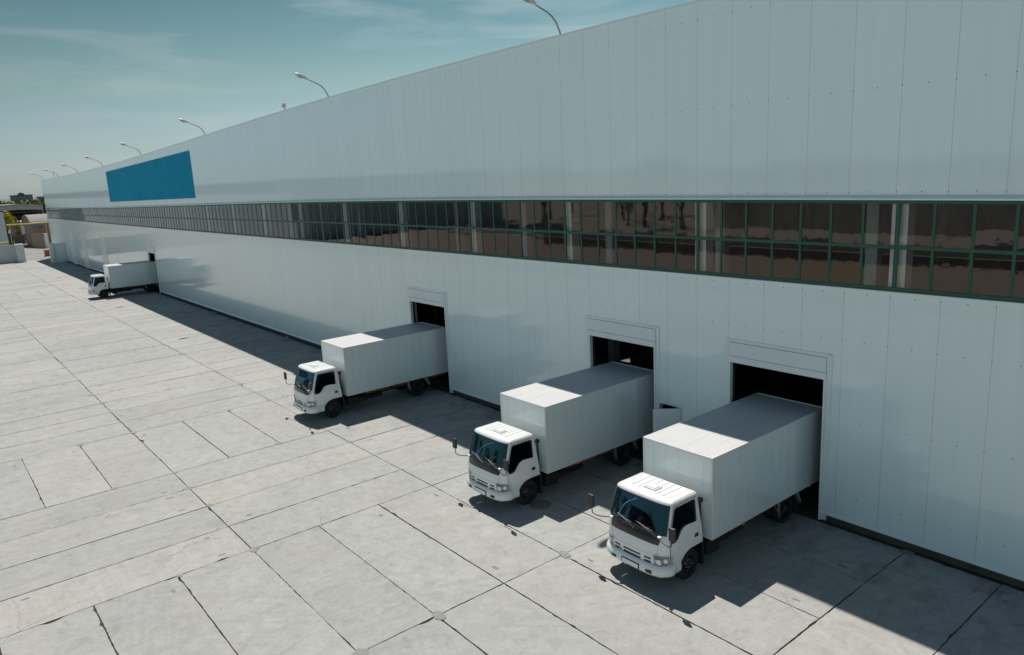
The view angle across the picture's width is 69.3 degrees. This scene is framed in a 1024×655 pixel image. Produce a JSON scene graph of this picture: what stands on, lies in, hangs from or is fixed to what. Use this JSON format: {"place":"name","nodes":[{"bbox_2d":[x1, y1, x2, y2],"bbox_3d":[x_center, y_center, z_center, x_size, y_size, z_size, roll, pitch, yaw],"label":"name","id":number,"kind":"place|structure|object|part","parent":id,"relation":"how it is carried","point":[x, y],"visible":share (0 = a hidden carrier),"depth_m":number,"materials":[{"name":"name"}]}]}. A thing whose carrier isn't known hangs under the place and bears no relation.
{"place":"outdoors","nodes":[
{"label":"outdoors","id":0,"kind":"place"},
{"bbox_2d":[0,213,8,245],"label":"pale building","id":1,"kind":"structure","parent":0,"point":[3,235],"depth_m":136.65,"materials":[{"name":"grey"}]},
{"bbox_2d":[8,234,26,244],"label":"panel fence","id":2,"kind":"object","parent":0,"point":[18,239],"visible":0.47,"depth_m":164.06,"materials":[{"name":"brown metal"}]},
{"bbox_2d":[14,241,50,260],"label":"asphalt road","id":3,"kind":"structure","parent":0,"point":[32,253],"depth_m":136.10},
{"bbox_2d":[10,220,24,237],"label":"white store","id":4,"kind":"structure","parent":3,"relation":"on","point":[13,229],"depth_m":181.26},
{"bbox_2d":[6,222,48,244],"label":"gas pipe","id":5,"kind":"object","parent":3,"relation":"on","point":[26,224],"visible":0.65,"depth_m":137.95,"materials":[{"name":"yellow metal"}]},
{"bbox_2d":[30,233,48,247],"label":"plank fence","id":6,"kind":"object","parent":3,"relation":"on","point":[39,240],"visible":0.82,"depth_m":149.37,"materials":[{"name":"beige wood"}]},
{"bbox_2d":[43,250,49,255],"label":"brick stack","id":7,"kind":"object","parent":3,"relation":"on","point":[47,253],"visible":0.52,"depth_m":128.18,"materials":[{"name":"red brick"}]},
{"bbox_2d":[22,214,51,245],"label":"arched barn","id":8,"kind":"structure","parent":0,"point":[35,228],"depth_m":154.03,"materials":[{"name":"beige metal"}]},
{"bbox_2d":[0,0,693,199],"label":"sky","id":9,"kind":"structure","parent":0,"point":[79,78],"materials":[{"name":"blue"}]},
{"bbox_2d":[0,198,1007,260],"bbox_3d":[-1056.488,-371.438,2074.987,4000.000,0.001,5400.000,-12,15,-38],"label":"ground","id":10,"kind":"structure","parent":0,"point":[7,200],"depth_m":213.99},
{"bbox_2d":[3,211,16,235],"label":"tree","id":11,"kind":"object","parent":10,"relation":"on","point":[7,216],"visible":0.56,"depth_m":167.73,"materials":[{"name":"green plant"}]},
{"bbox_2d":[2,201,24,211],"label":"tree","id":12,"kind":"object","parent":10,"relation":"on","point":[20,202],"visible":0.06,"depth_m":265.73,"materials":[{"name":"green plant"}]},
{"bbox_2d":[12,220,21,234],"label":"bush","id":13,"kind":"object","parent":10,"relation":"on","point":[18,229],"visible":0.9,"depth_m":166.01,"materials":[{"name":"green plant"}]},
{"bbox_2d":[9,193,32,201],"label":"office block","id":14,"kind":"structure","parent":10,"relation":"on","point":[14,198],"depth_m":1245.53,"materials":[{"name":"grey"}]},
{"bbox_2d":[0,204,46,220],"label":"open shed","id":15,"kind":"structure","parent":10,"relation":"on","point":[20,211],"depth_m":205.42,"materials":[{"name":"grey metal"}]},
{"bbox_2d":[3,199,43,203],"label":"woodland","id":16,"kind":"object","parent":10,"relation":"on","point":[30,200],"visible":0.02,"depth_m":544.45,"materials":[{"name":"green plant"}]},
{"bbox_2d":[15,198,43,213],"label":"tree","id":17,"kind":"object","parent":10,"relation":"on","point":[21,199],"visible":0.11,"depth_m":276.60,"materials":[{"name":"green plant"}]},
{"bbox_2d":[26,199,44,213],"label":"tree","id":18,"kind":"object","parent":10,"relation":"on","point":[35,202],"visible":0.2,"depth_m":280.74,"materials":[{"name":"green plant"}]},
{"bbox_2d":[41,0,1023,588],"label":"warehouse","id":19,"kind":"structure","parent":10,"relation":"on","point":[701,140],"depth_m":24.87,"materials":[{"name":"grey metal"}]},
{"bbox_2d":[47,208,52,217],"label":"window","id":20,"kind":"structure","parent":19,"relation":"in","point":[49,212],"depth_m":122.32,"materials":[{"name":"grey glass"}]},
{"bbox_2d":[51,208,58,218],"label":"window","id":21,"kind":"structure","parent":19,"relation":"in","point":[54,210],"depth_m":118.15,"materials":[{"name":"grey glass"}]},
{"bbox_2d":[57,208,65,219],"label":"window","id":22,"kind":"structure","parent":19,"relation":"in","point":[61,214],"depth_m":113.48,"materials":[{"name":"grey glass"}]},
{"bbox_2d":[64,208,72,219],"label":"window","id":23,"kind":"structure","parent":19,"relation":"in","point":[68,212],"depth_m":108.84,"materials":[{"name":"grey glass"}]},
{"bbox_2d":[68,232,76,263],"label":"closed door","id":24,"kind":"structure","parent":19,"relation":"in","point":[69,233],"depth_m":110.53,"materials":[{"name":"white metal"}]},
{"bbox_2d":[71,208,80,220],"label":"window","id":25,"kind":"structure","parent":19,"relation":"in","point":[75,211],"depth_m":104.16,"materials":[{"name":"grey glass"}]},
{"bbox_2d":[79,208,89,221],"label":"window","id":26,"kind":"structure","parent":19,"relation":"in","point":[84,214],"depth_m":99.59,"materials":[{"name":"grey glass"}]},
{"bbox_2d":[80,234,89,268],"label":"closed door","id":27,"kind":"structure","parent":19,"relation":"in","point":[82,236],"depth_m":103.29,"materials":[{"name":"white metal"}]},
{"bbox_2d":[87,208,98,222],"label":"window","id":28,"kind":"structure","parent":19,"relation":"in","point":[93,212],"depth_m":94.93,"materials":[{"name":"grey glass"}]},
{"bbox_2d":[97,208,109,223],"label":"window","id":29,"kind":"structure","parent":19,"relation":"in","point":[103,214],"depth_m":90.31,"materials":[{"name":"grey glass"}]},
{"bbox_2d":[99,237,108,264],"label":"closed door","id":30,"kind":"structure","parent":19,"relation":"in","point":[102,239],"depth_m":93.34,"materials":[{"name":"white metal"}]},
{"bbox_2d":[107,208,121,224],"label":"window","id":31,"kind":"structure","parent":19,"relation":"in","point":[113,216],"depth_m":85.93,"materials":[{"name":"grey glass"}]},
{"bbox_2d":[121,207,135,225],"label":"window","id":32,"kind":"structure","parent":19,"relation":"in","point":[122,216],"depth_m":80.75,"materials":[{"name":"green metal"}]},
{"bbox_2d":[132,207,149,226],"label":"window","id":33,"kind":"structure","parent":19,"relation":"in","point":[142,217],"depth_m":76.19,"materials":[{"name":"green metal"}]},
{"bbox_2d":[106,150,194,201],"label":"billboard","id":34,"kind":"object","parent":19,"relation":"attached to","point":[167,177],"visible":1,"depth_m":69.85},
{"bbox_2d":[147,206,166,228],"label":"window","id":35,"kind":"structure","parent":19,"relation":"in","point":[153,217],"depth_m":71.59,"materials":[{"name":"green metal"}]},
{"bbox_2d":[163,206,185,229],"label":"window","id":36,"kind":"structure","parent":19,"relation":"in","point":[173,218],"depth_m":66.97,"materials":[{"name":"green metal"}]},
{"bbox_2d":[178,119,204,133],"bbox_3d":[-24.578,-15.116,57.138,1.932,1.907,0.350,-12,15,-38],"label":"wall lamp","id":37,"kind":"object","parent":19,"relation":"attached to","point":[182,120],"visible":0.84,"depth_m":56.72,"materials":[{"name":"beige metal"}]},
{"bbox_2d":[182,205,208,231],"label":"window","id":38,"kind":"structure","parent":19,"relation":"in","point":[187,218],"depth_m":62.25,"materials":[{"name":"green metal"}]},
{"bbox_2d":[204,204,233,233],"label":"window","id":39,"kind":"structure","parent":19,"relation":"in","point":[218,205],"depth_m":57.61,"materials":[{"name":"green metal"}]},
{"bbox_2d":[230,203,264,236],"bbox_3d":[-19.107,-7.781,53.362,0.104,2.328,6.110,-12,15,-38],"label":"window","id":40,"kind":"structure","parent":19,"relation":"in","point":[251,204],"depth_m":52.97,"materials":[{"name":"green metal"}]},
{"bbox_2d":[260,202,300,239],"bbox_3d":[-15.266,-7.042,48.730,0.104,2.367,6.110,-12,15,-38],"label":"window","id":41,"kind":"structure","parent":19,"relation":"in","point":[286,203],"depth_m":48.36,"materials":[{"name":"green metal"}]},
{"bbox_2d":[294,73,328,96],"bbox_3d":[-10.851,-12.875,40.473,1.932,1.908,0.350,-12,15,-38],"label":"wall lamp","id":42,"kind":"object","parent":19,"relation":"attached to","point":[299,75],"visible":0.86,"depth_m":40.00,"materials":[{"name":"beige metal"}]},
{"bbox_2d":[296,201,345,243],"bbox_3d":[-11.426,-6.297,44.099,0.104,2.394,6.110,-12,15,-38],"label":"window","id":43,"kind":"structure","parent":19,"relation":"in","point":[334,202],"depth_m":43.75,"materials":[{"name":"green metal"}]},
{"bbox_2d":[340,201,401,247],"bbox_3d":[-7.585,-5.544,39.470,0.104,2.406,6.110,-12,15,-38],"label":"window","id":44,"kind":"structure","parent":19,"relation":"in","point":[397,206],"depth_m":39.12,"materials":[{"name":"green metal"}]},
{"bbox_2d":[396,200,472,253],"bbox_3d":[-3.743,-4.781,34.843,0.104,2.402,6.110,-12,15,-38],"label":"window","id":45,"kind":"structure","parent":19,"relation":"in","point":[437,227],"depth_m":34.44,"materials":[{"name":"green metal"}]},
{"bbox_2d":[468,200,567,262],"bbox_3d":[0.099,-4.011,30.218,0.104,2.387,6.110,-12,15,-38],"label":"window","id":46,"kind":"structure","parent":19,"relation":"in","point":[481,228],"depth_m":29.81,"materials":[{"name":"green metal"}]},
{"bbox_2d":[523,0,560,33],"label":"wall lamp","id":47,"kind":"object","parent":19,"relation":"attached to","point":[533,2],"visible":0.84,"depth_m":26.01,"materials":[{"name":"beige metal"}]},
{"bbox_2d":[563,200,699,273],"bbox_3d":[3.941,-3.238,25.593,0.104,2.370,6.110,-12,15,-38],"label":"window","id":48,"kind":"structure","parent":19,"relation":"in","point":[598,233],"depth_m":25.12,"materials":[{"name":"green metal"}]},
{"bbox_2d":[697,200,901,290],"bbox_3d":[7.784,-2.455,20.970,0.104,2.340,6.110,-12,15,-38],"label":"window","id":49,"kind":"structure","parent":19,"relation":"in","point":[898,206],"depth_m":20.47,"materials":[{"name":"green metal"}]},
{"bbox_2d":[893,200,1023,302],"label":"window","id":50,"kind":"structure","parent":19,"relation":"in","point":[972,250],"depth_m":17.42,"materials":[{"name":"green metal"}]},
{"bbox_2d":[0,259,1023,654],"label":"yard","id":51,"kind":"structure","parent":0,"point":[300,503],"depth_m":21.54,"materials":[{"name":"concrete"}]},
{"bbox_2d":[0,244,26,263],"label":"gate wall","id":52,"kind":"structure","parent":51,"relation":"on","point":[14,253],"depth_m":118.41,"materials":[{"name":"white concrete"}]},
{"bbox_2d":[48,242,67,262],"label":"gate wall","id":53,"kind":"structure","parent":51,"relation":"on","point":[57,251],"depth_m":115.18,"materials":[{"name":"white concrete"}]},
{"bbox_2d":[84,260,158,297],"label":"box truck","id":54,"kind":"object","parent":51,"relation":"on","point":[121,277],"visible":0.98,"depth_m":74.78,"materials":[{"name":"white metal"}]},
{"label":"door","id":55,"kind":"part","parent":54,"relation":"part of","materials":[{"name":"white paint"}]},
{"bbox_2d":[283,322,447,417],"bbox_3d":[-6.720,1.962,34.892,7.283,3.124,2.860,-12,15,-38],"label":"box truck","id":56,"kind":"object","parent":51,"relation":"on","point":[356,369],"visible":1,"depth_m":33.85,"materials":[{"name":"white metal"}]},
{"bbox_3d":[-8.155,2.741,32.485,1.148,1.613,0.122,-12,15,-38],"label":"door","id":57,"kind":"part","parent":56,"relation":"part of","materials":[{"name":"white paint"}]},
{"bbox_2d":[530,500,550,509],"bbox_3d":[0.897,5.585,23.382,0.690,0.012,0.690,-12,15,-38],"label":"manhole cover","id":58,"kind":"object","parent":51,"relation":"on","point":[540,504],"visible":1,"depth_m":23.36,"materials":[{"name":"metal"}]},
{"bbox_2d":[452,361,653,504],"bbox_3d":[1.724,3.539,25.357,7.283,3.124,2.860,-12,15,-38],"label":"box truck","id":59,"kind":"object","parent":51,"relation":"on","point":[548,432],"visible":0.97,"depth_m":24.11,"materials":[{"name":"white metal"}]},
{"bbox_3d":[0.289,4.318,22.950,1.148,1.613,0.122,-12,15,-38],"label":"door","id":60,"kind":"part","parent":59,"relation":"part of","materials":[{"name":"white paint"}]},
{"bbox_2d":[588,393,821,578],"bbox_3d":[5.681,4.314,20.714,7.283,3.124,2.860,-12,15,-38],"label":"box truck","id":61,"kind":"object","parent":51,"relation":"on","point":[693,493],"visible":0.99,"depth_m":19.37,"materials":[{"name":"white paint"}]},
{"bbox_3d":[4.246,5.094,18.307,1.148,1.613,0.122,-12,15,-38],"label":"door","id":62,"kind":"part","parent":61,"relation":"part of","materials":[{"name":"white paint"}]}
]}

